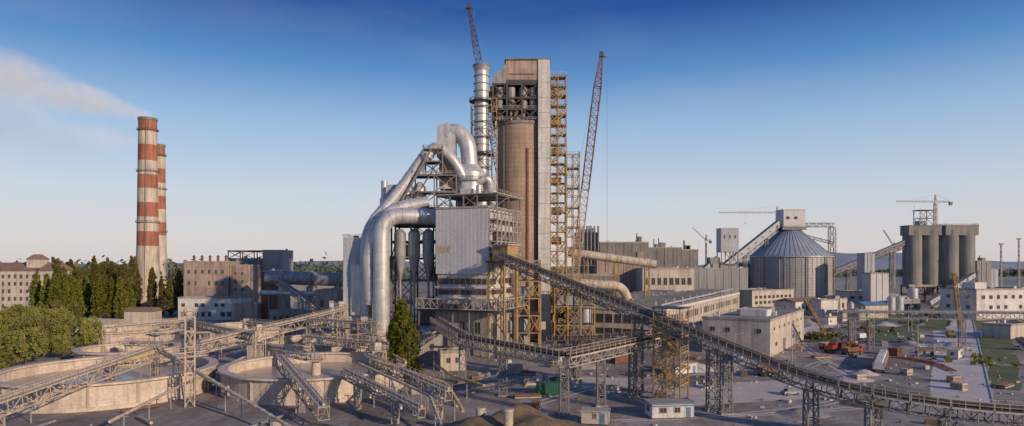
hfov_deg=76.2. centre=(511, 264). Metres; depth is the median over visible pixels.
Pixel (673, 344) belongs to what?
conveyor transfer tower
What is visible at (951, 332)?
dump truck
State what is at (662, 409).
windows
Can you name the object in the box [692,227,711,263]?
tower crane
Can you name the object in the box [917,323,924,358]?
street lamp
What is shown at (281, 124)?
sky
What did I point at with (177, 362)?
slurry pipe
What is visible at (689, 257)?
clinker hall
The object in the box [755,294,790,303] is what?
windows
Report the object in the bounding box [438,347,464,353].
roof
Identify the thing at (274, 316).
windows
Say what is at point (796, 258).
clinker storage dome
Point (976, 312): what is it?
pipe rack bridge
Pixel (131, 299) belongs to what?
poplar tree
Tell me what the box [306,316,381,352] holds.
pipe bridge
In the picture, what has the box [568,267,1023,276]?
distant forest
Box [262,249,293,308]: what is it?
mill building
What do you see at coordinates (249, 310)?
storage shed
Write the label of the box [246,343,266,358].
pump house
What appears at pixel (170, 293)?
poplar tree
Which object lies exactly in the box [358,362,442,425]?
slurry pipe
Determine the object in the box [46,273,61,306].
poplar tree
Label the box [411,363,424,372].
shrub
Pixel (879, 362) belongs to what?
rail wagon
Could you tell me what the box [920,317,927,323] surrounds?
dump truck
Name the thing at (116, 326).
pipe bridge
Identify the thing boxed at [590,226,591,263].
vent stack
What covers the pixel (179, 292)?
poplar tree
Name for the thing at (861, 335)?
parked van
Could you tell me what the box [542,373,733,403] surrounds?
wheel track
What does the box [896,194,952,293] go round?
tower crane
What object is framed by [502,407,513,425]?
roof vent
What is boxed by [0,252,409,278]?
distant forest
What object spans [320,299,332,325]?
windows
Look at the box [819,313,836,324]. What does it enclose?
storage shed
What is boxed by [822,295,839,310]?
storage shed
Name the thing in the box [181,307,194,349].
transfer tower
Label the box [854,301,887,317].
storage shed
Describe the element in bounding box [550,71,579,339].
scaffold stair tower
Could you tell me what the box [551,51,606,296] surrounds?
crawler crane
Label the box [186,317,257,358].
pipe bridge
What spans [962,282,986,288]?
penthouse
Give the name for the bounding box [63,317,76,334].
willow tree
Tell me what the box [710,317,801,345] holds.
windows
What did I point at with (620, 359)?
shipping container
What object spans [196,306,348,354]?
conveyor
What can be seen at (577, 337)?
belt conveyor
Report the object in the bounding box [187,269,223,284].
windows
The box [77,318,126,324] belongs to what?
perimeter wall
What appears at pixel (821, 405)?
wheel track
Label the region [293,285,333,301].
warehouse
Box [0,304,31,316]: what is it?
willow tree
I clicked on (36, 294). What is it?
poplar tree
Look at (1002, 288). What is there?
roof
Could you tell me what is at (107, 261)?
poplar tree
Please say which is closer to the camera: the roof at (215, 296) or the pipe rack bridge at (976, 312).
the pipe rack bridge at (976, 312)
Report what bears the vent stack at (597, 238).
attached to the silo block at (591, 268)
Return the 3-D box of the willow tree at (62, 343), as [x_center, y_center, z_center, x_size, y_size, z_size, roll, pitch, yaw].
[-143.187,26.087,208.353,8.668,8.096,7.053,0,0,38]
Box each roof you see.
[0,263,74,270]
[178,294,251,298]
[228,256,262,258]
[315,288,342,291]
[329,298,342,302]
[343,236,360,238]
[416,331,442,336]
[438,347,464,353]
[940,286,1023,289]
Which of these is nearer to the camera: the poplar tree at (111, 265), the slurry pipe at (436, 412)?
the slurry pipe at (436, 412)
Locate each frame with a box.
[227,250,262,258]
[434,185,521,209]
[517,260,540,346]
[553,284,594,343]
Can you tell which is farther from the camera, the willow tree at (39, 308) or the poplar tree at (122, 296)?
the poplar tree at (122, 296)
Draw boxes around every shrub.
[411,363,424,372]
[804,329,847,340]
[841,325,883,332]
[919,350,1021,366]
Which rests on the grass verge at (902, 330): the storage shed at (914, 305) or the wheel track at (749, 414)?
the storage shed at (914, 305)
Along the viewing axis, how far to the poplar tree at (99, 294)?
348.85 m
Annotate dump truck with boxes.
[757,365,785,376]
[818,340,841,349]
[824,342,837,352]
[841,344,862,354]
[846,341,856,352]
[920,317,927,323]
[946,329,955,337]
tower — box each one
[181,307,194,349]
[183,307,196,406]
[251,324,266,357]
[261,269,286,320]
[329,303,342,332]
[335,301,348,333]
[357,316,372,351]
[368,342,387,384]
[373,329,385,352]
[489,58,550,339]
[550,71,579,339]
[650,306,690,397]
[707,228,739,267]
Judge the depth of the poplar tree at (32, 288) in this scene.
385.78 m
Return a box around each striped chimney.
[135,116,159,306]
[157,143,167,303]
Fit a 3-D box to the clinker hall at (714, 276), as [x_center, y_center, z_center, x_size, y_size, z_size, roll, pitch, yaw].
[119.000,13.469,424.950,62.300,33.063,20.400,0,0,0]
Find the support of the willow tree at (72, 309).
on the ground at (202, 412)
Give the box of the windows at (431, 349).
[416,343,434,350]
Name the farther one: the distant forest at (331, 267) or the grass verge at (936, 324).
the distant forest at (331, 267)
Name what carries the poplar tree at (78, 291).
on the ground at (202, 412)
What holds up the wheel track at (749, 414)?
on the ground at (202, 412)
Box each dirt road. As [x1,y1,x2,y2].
[719,325,835,366]
[930,303,992,402]
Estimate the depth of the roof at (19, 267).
391.26 m
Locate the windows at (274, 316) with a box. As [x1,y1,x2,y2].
[273,315,305,319]
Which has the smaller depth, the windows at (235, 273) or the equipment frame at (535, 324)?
the equipment frame at (535, 324)
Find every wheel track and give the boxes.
[530,374,695,403]
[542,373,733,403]
[611,398,951,420]
[622,398,963,421]
[710,343,855,416]
[724,343,866,417]
[803,342,927,366]
[812,343,930,367]
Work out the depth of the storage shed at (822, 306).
377.98 m
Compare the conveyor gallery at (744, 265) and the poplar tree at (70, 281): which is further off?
the conveyor gallery at (744, 265)
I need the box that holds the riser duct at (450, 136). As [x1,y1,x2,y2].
[437,122,495,206]
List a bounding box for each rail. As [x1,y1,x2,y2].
[890,356,953,371]
[894,356,956,371]
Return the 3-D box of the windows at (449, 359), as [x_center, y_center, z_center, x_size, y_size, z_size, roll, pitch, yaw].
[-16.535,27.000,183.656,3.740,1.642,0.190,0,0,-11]
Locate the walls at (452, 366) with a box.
[438,351,464,370]
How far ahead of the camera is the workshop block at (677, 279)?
380.00 m
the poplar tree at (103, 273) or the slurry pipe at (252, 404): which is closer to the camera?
the slurry pipe at (252, 404)
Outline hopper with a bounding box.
[343,234,393,333]
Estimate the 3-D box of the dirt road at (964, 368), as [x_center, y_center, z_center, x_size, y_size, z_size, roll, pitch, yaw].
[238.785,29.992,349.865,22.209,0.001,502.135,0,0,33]
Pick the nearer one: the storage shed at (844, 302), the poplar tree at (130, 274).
the poplar tree at (130, 274)
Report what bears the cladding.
on the office band
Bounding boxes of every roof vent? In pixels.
[475,406,485,415]
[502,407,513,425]
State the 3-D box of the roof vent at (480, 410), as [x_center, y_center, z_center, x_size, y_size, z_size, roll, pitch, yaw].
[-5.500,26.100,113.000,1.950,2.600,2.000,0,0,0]
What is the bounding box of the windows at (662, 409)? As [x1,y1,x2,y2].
[646,404,680,412]
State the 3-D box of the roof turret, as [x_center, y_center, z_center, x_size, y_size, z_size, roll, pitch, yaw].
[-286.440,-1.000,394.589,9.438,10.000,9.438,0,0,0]
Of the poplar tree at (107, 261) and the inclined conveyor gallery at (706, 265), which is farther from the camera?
the inclined conveyor gallery at (706, 265)
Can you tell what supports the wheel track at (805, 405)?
on the ground at (202, 412)
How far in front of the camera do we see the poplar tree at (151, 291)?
384.38 m
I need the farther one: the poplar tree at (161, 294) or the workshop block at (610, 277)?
the poplar tree at (161, 294)
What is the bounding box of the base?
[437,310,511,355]
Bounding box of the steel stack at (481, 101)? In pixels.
[469,63,496,205]
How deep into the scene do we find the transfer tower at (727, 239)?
476.50 m
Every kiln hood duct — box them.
[568,249,656,296]
[568,278,631,299]
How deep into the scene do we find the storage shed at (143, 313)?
331.17 m
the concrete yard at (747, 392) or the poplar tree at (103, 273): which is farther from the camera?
the poplar tree at (103, 273)
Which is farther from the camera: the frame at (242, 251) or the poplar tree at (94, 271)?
the frame at (242, 251)
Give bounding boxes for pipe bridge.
[0,343,159,425]
[99,317,190,351]
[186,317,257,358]
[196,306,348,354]
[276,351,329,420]
[304,333,388,364]
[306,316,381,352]
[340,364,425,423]
[365,351,452,419]
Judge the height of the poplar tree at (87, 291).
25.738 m
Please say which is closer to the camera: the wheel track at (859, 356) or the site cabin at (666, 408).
the site cabin at (666, 408)
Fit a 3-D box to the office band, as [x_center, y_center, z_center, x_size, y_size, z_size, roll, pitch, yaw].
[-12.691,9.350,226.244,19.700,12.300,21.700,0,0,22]
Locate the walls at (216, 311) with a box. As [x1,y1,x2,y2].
[178,297,250,319]
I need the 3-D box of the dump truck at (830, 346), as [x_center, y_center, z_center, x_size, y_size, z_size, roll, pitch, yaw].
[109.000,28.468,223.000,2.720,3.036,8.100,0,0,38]
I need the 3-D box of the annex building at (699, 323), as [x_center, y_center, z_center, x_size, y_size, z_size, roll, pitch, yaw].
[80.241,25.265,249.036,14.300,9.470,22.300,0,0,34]
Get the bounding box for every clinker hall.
[599,233,648,257]
[649,238,681,267]
[682,240,697,267]
[686,259,747,307]
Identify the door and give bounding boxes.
[600,414,604,424]
[686,407,690,416]
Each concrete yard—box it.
[529,375,627,386]
[647,380,862,405]
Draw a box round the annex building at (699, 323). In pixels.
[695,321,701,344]
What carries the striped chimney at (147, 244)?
on the ground at (202, 412)
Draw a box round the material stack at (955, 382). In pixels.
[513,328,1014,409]
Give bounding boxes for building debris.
[446,322,1023,425]
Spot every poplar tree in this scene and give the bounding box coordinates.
[29,268,41,307]
[33,283,43,306]
[38,273,49,305]
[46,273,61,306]
[53,258,63,281]
[56,278,73,308]
[61,266,68,280]
[66,276,76,304]
[68,259,75,276]
[72,276,76,285]
[74,279,84,317]
[76,268,84,293]
[81,265,86,279]
[82,276,92,317]
[87,256,98,299]
[90,273,105,317]
[98,261,107,312]
[102,277,116,318]
[106,257,109,272]
[107,261,113,296]
[110,265,118,284]
[111,276,127,318]
[118,265,127,300]
[123,277,136,307]
[127,267,138,305]
[128,255,137,297]
[134,256,140,297]
[135,267,142,306]
[146,267,157,306]
[157,278,165,315]
[165,275,174,315]
[174,269,183,310]
[385,298,421,377]
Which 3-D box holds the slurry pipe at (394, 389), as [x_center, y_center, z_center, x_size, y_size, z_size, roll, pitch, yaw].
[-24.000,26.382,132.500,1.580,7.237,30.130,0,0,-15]
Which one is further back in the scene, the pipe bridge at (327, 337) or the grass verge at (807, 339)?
the grass verge at (807, 339)
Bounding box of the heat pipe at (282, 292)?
[260,290,314,320]
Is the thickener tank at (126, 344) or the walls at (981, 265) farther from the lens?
the walls at (981, 265)
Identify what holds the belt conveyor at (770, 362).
on the ground at (202, 412)
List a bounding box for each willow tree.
[0,303,35,323]
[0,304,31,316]
[0,312,37,343]
[0,326,10,352]
[0,352,15,367]
[0,362,7,368]
[3,325,49,364]
[12,314,53,358]
[21,305,38,318]
[30,304,53,312]
[33,306,71,320]
[34,306,79,341]
[44,298,88,326]
[49,333,75,357]
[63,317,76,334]
[72,315,107,346]
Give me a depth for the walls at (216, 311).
352.00 m
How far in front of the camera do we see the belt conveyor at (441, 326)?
144.50 m
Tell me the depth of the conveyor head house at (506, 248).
208.41 m
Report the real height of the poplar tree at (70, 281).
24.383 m
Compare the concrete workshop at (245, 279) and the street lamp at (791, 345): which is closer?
the street lamp at (791, 345)
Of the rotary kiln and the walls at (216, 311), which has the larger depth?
the walls at (216, 311)
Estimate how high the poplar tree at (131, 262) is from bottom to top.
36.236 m
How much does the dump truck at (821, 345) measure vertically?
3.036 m
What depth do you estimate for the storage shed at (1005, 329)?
266.52 m
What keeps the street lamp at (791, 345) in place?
on the ground at (202, 412)
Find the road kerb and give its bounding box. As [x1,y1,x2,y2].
[973,321,994,402]
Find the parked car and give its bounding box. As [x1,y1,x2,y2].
[780,388,800,395]
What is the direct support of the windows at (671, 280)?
in the workshop block at (677, 279)
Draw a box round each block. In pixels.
[551,272,617,304]
[574,226,596,273]
[636,266,694,291]
[702,306,803,356]
[740,287,793,307]
[862,270,888,301]
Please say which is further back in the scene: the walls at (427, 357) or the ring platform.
the ring platform
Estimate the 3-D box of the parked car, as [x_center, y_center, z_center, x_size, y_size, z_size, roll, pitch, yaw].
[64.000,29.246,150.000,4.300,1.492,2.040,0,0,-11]
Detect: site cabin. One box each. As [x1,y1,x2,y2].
[580,407,610,425]
[643,398,695,418]
[667,361,698,374]
[946,347,963,359]
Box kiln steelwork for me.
[380,145,461,330]
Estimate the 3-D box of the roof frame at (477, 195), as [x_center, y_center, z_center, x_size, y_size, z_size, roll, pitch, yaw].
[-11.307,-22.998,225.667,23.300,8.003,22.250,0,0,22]
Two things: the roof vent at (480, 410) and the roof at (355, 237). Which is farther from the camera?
the roof at (355, 237)
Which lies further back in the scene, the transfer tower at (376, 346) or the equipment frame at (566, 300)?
the equipment frame at (566, 300)
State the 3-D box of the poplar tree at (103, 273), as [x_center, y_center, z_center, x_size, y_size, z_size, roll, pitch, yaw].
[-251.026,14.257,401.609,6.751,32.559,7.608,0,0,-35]
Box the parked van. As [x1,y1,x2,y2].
[856,333,866,338]
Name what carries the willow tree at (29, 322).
on the ground at (202, 412)
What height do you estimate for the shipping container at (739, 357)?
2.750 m
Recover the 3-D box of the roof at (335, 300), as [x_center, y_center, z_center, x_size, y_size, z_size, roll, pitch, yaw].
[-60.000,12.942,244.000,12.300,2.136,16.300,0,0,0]
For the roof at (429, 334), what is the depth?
193.67 m
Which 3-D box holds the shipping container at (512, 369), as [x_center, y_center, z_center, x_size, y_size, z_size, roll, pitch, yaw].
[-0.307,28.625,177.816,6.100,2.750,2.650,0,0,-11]
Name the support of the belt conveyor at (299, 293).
on the ground at (202, 412)
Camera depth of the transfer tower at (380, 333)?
188.85 m
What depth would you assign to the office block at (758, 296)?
415.57 m
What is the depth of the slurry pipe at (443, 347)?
171.92 m
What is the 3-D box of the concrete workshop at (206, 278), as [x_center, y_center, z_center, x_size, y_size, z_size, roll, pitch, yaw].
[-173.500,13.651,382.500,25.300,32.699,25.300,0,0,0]
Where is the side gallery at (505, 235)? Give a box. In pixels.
[488,207,520,273]
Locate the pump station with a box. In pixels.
[36,330,421,425]
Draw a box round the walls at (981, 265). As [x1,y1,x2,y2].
[975,262,990,286]
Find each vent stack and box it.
[586,226,587,263]
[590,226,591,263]
[597,226,598,251]
[976,269,980,281]
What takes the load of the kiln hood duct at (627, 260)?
on the ground at (202, 412)
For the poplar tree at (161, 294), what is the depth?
379.32 m
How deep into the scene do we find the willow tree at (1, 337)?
199.44 m
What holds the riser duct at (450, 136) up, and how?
on the roof frame at (477, 195)
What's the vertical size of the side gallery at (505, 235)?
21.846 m
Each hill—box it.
[74,261,562,267]
[698,252,1023,268]
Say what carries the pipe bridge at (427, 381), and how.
on the ground at (202, 412)
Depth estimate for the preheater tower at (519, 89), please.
259.00 m
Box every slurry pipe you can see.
[0,349,164,422]
[108,356,245,425]
[146,325,342,347]
[160,352,245,411]
[163,350,290,425]
[300,335,406,362]
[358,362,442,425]
[374,359,464,419]
[387,368,402,410]
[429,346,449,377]
[434,363,484,386]
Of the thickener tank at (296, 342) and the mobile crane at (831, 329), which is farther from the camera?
the mobile crane at (831, 329)
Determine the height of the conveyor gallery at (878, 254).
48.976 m
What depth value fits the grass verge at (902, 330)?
295.46 m
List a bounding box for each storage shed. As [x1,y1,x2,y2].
[123,307,161,322]
[234,302,261,321]
[269,307,314,325]
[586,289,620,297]
[774,297,816,314]
[811,298,837,315]
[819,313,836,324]
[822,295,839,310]
[830,311,846,321]
[839,297,850,310]
[850,306,869,319]
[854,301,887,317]
[904,297,920,310]
[981,318,1023,338]
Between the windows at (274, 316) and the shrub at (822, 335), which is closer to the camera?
the shrub at (822, 335)
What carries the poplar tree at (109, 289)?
on the ground at (202, 412)
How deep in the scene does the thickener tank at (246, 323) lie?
263.70 m
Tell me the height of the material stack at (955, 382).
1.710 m
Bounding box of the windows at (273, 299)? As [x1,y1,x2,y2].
[265,288,274,310]
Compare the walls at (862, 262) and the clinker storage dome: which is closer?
the walls at (862, 262)
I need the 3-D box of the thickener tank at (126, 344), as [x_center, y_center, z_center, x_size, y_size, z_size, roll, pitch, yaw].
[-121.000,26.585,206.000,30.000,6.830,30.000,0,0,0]
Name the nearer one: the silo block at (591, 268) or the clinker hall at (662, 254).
the silo block at (591, 268)
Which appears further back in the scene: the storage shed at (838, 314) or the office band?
the storage shed at (838, 314)
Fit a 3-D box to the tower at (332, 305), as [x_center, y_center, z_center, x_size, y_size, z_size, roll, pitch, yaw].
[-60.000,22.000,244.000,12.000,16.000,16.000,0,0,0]
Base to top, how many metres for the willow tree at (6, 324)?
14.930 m
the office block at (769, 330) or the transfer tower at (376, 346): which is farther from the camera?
the office block at (769, 330)
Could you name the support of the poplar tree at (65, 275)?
on the ground at (202, 412)
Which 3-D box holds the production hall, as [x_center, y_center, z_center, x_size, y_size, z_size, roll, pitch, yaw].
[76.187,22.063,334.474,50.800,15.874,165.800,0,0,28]
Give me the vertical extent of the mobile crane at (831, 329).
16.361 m
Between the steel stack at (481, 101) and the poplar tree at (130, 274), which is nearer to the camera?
the steel stack at (481, 101)
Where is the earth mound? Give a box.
[445,403,583,425]
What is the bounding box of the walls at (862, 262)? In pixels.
[857,254,874,289]
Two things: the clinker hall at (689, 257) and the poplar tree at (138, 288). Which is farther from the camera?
the clinker hall at (689, 257)
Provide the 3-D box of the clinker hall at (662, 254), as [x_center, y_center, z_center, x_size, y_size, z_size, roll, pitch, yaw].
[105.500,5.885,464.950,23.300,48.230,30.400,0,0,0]
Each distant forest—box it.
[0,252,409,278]
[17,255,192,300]
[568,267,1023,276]
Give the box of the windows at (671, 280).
[646,278,691,284]
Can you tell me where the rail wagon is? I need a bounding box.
[872,349,888,372]
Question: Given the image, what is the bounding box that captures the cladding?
[435,205,511,273]
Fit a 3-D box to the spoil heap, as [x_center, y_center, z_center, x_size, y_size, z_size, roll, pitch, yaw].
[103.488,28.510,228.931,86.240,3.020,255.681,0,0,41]
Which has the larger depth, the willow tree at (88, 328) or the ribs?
the ribs
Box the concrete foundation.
[478,372,716,392]
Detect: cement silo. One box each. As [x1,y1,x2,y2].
[899,210,942,303]
[937,224,979,301]
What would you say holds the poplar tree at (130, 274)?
on the ground at (202, 412)
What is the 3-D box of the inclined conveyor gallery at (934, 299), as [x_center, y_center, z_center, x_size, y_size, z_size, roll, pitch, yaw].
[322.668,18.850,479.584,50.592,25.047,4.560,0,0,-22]
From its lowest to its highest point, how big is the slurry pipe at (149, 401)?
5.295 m
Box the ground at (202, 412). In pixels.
[0,266,1023,425]
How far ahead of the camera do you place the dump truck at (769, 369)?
174.58 m
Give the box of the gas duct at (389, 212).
[359,142,464,346]
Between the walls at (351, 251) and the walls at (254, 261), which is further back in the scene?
the walls at (254, 261)
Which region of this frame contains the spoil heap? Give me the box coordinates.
[469,318,969,419]
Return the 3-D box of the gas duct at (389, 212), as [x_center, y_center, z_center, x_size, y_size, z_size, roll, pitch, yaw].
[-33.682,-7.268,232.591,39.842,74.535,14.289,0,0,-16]
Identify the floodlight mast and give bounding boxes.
[999,243,1003,286]
[1017,238,1020,287]
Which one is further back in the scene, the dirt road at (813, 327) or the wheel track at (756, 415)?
the dirt road at (813, 327)
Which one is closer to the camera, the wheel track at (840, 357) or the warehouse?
the wheel track at (840, 357)
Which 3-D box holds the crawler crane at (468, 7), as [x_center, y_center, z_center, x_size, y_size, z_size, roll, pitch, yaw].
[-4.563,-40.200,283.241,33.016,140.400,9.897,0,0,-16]
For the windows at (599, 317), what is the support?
in the production hall
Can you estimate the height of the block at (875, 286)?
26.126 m
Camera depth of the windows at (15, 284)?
386.18 m
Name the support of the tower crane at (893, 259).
on the ground at (202, 412)
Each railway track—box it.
[866,355,949,371]
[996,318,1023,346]
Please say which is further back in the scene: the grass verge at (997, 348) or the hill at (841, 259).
the hill at (841, 259)
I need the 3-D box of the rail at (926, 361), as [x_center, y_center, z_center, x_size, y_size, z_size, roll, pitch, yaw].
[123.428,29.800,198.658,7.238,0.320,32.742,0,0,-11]
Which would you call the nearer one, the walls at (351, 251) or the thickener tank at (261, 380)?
the thickener tank at (261, 380)
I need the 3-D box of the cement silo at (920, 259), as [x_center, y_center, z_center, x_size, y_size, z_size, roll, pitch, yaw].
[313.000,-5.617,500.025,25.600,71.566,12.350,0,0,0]
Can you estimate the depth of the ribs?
449.75 m
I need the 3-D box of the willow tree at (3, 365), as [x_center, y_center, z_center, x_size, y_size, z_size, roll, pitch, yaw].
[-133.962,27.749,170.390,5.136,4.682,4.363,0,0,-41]
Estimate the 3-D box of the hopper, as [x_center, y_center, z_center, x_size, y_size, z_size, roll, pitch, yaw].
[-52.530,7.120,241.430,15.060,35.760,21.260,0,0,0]
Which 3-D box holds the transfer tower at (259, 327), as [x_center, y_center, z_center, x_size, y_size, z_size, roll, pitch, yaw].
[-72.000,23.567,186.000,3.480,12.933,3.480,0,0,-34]
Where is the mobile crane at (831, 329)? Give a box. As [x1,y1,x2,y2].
[803,297,835,336]
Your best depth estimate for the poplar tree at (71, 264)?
407.23 m
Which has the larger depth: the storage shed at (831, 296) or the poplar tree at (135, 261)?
the poplar tree at (135, 261)
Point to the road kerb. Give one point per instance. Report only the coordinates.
(985, 370)
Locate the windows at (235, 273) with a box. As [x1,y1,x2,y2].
[234,272,243,291]
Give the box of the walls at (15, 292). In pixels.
[0,271,71,310]
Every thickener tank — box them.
[0,345,217,413]
[66,319,175,346]
[71,337,181,357]
[197,318,293,342]
[218,344,406,405]
[261,325,375,355]
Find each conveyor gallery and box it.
[701,256,717,267]
[720,262,749,267]
[722,221,780,267]
[833,240,905,292]
[926,273,976,305]
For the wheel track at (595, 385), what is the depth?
158.75 m
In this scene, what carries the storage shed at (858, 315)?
on the ground at (202, 412)
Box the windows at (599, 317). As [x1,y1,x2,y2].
[555,298,737,335]
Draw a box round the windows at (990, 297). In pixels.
[946,294,1021,308]
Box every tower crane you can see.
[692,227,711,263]
[720,206,777,223]
[883,230,898,287]
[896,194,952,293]
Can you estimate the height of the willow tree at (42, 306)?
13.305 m
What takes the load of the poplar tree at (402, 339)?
on the ground at (202, 412)
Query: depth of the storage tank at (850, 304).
365.07 m
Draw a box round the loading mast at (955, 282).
[951,273,978,327]
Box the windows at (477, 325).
[438,277,510,338]
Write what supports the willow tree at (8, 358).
on the ground at (202, 412)
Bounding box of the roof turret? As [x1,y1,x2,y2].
[26,254,48,267]
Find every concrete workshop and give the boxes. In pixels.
[183,260,245,295]
[230,264,260,301]
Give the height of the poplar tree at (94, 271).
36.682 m
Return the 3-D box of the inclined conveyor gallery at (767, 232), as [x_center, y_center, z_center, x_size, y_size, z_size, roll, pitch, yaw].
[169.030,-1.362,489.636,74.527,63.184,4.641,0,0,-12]
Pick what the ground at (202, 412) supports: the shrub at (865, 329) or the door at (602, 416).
the shrub at (865, 329)
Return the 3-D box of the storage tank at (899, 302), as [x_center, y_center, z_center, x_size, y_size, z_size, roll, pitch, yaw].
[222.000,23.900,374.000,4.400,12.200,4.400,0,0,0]
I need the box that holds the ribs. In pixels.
[868,254,871,271]
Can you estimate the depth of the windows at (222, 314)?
351.96 m
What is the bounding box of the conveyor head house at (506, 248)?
[485,244,519,357]
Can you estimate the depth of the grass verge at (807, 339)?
260.14 m
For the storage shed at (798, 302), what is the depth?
385.73 m
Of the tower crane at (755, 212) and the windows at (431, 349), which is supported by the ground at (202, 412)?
the tower crane at (755, 212)
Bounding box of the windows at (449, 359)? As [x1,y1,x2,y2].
[447,357,458,362]
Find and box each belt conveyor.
[274,278,314,326]
[430,316,660,415]
[494,252,1023,425]
[546,331,650,378]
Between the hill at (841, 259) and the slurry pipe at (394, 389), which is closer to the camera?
the slurry pipe at (394, 389)
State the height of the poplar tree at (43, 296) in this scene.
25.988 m
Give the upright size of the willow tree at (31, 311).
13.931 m
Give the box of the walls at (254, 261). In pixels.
[228,259,262,301]
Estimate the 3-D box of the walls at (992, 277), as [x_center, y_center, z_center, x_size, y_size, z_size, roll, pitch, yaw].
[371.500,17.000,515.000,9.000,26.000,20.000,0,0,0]
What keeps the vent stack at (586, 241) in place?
attached to the silo block at (591, 268)
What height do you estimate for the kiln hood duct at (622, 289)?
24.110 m
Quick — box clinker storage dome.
[748,209,835,297]
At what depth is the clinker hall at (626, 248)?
430.00 m
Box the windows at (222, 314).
[181,303,230,316]
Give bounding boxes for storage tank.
[848,301,853,317]
[887,295,895,316]
[895,295,903,316]
[908,287,917,297]
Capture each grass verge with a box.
[800,338,834,341]
[857,313,921,342]
[918,303,952,330]
[973,320,1021,390]
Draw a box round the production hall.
[551,288,739,342]
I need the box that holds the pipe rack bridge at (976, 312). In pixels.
[840,309,1023,350]
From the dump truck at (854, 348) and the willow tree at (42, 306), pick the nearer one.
the dump truck at (854, 348)
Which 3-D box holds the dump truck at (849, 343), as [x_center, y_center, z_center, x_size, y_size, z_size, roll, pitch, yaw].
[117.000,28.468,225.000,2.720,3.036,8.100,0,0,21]
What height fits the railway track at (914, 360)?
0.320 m
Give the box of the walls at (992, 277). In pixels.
[991,269,997,286]
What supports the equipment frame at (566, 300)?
on the ground at (202, 412)
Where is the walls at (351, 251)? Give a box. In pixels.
[343,239,372,319]
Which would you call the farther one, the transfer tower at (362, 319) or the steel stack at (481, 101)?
the steel stack at (481, 101)
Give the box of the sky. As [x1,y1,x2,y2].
[0,0,1023,265]
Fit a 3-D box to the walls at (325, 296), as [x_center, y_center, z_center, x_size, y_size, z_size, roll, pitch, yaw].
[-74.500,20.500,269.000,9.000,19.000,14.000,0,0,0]
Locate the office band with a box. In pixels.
[435,273,512,308]
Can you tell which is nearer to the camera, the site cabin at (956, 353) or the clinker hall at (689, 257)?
the site cabin at (956, 353)
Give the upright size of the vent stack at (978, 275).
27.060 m
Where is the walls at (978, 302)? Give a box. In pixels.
[940,289,1023,318]
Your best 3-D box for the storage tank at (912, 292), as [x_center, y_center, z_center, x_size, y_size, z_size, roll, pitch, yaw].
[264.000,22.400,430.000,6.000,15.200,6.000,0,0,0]
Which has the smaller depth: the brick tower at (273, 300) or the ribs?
the brick tower at (273, 300)
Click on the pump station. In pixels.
(301, 410)
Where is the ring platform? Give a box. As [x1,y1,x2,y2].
[415,296,528,358]
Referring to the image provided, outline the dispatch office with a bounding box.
[835,289,861,302]
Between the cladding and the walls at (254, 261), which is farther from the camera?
the walls at (254, 261)
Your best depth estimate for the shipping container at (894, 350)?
213.18 m
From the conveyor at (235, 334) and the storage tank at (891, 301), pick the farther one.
the storage tank at (891, 301)
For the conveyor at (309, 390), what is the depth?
130.01 m
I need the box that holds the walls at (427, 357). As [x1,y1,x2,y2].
[408,337,441,365]
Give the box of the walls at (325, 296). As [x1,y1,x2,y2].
[315,291,342,332]
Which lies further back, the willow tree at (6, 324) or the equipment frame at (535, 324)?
the equipment frame at (535, 324)
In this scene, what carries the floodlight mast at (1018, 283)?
on the ground at (202, 412)
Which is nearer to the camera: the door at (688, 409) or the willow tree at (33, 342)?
the door at (688, 409)
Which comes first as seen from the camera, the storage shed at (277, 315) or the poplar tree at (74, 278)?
the storage shed at (277, 315)
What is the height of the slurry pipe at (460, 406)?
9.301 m
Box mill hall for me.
[594,251,650,292]
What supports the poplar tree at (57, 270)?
on the ground at (202, 412)
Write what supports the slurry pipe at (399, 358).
on the ground at (202, 412)
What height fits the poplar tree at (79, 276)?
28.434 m
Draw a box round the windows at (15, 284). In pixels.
[2,274,45,307]
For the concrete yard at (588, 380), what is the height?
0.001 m
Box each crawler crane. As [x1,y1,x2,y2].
[466,2,497,181]
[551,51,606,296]
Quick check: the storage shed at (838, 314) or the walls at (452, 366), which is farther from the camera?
the storage shed at (838, 314)
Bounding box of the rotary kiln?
[264,270,342,309]
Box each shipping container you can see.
[500,363,522,374]
[536,381,562,393]
[611,354,632,363]
[724,352,740,362]
[888,346,901,355]
[973,331,981,338]
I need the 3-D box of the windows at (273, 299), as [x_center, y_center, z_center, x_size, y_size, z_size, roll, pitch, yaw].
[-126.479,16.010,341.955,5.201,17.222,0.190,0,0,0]
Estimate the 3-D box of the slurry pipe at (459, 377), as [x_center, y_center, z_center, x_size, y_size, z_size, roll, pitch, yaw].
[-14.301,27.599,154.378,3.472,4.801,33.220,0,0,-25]
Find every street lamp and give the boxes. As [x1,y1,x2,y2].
[791,326,799,363]
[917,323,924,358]
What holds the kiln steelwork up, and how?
on the ground at (202, 412)
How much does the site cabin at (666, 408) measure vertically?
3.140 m

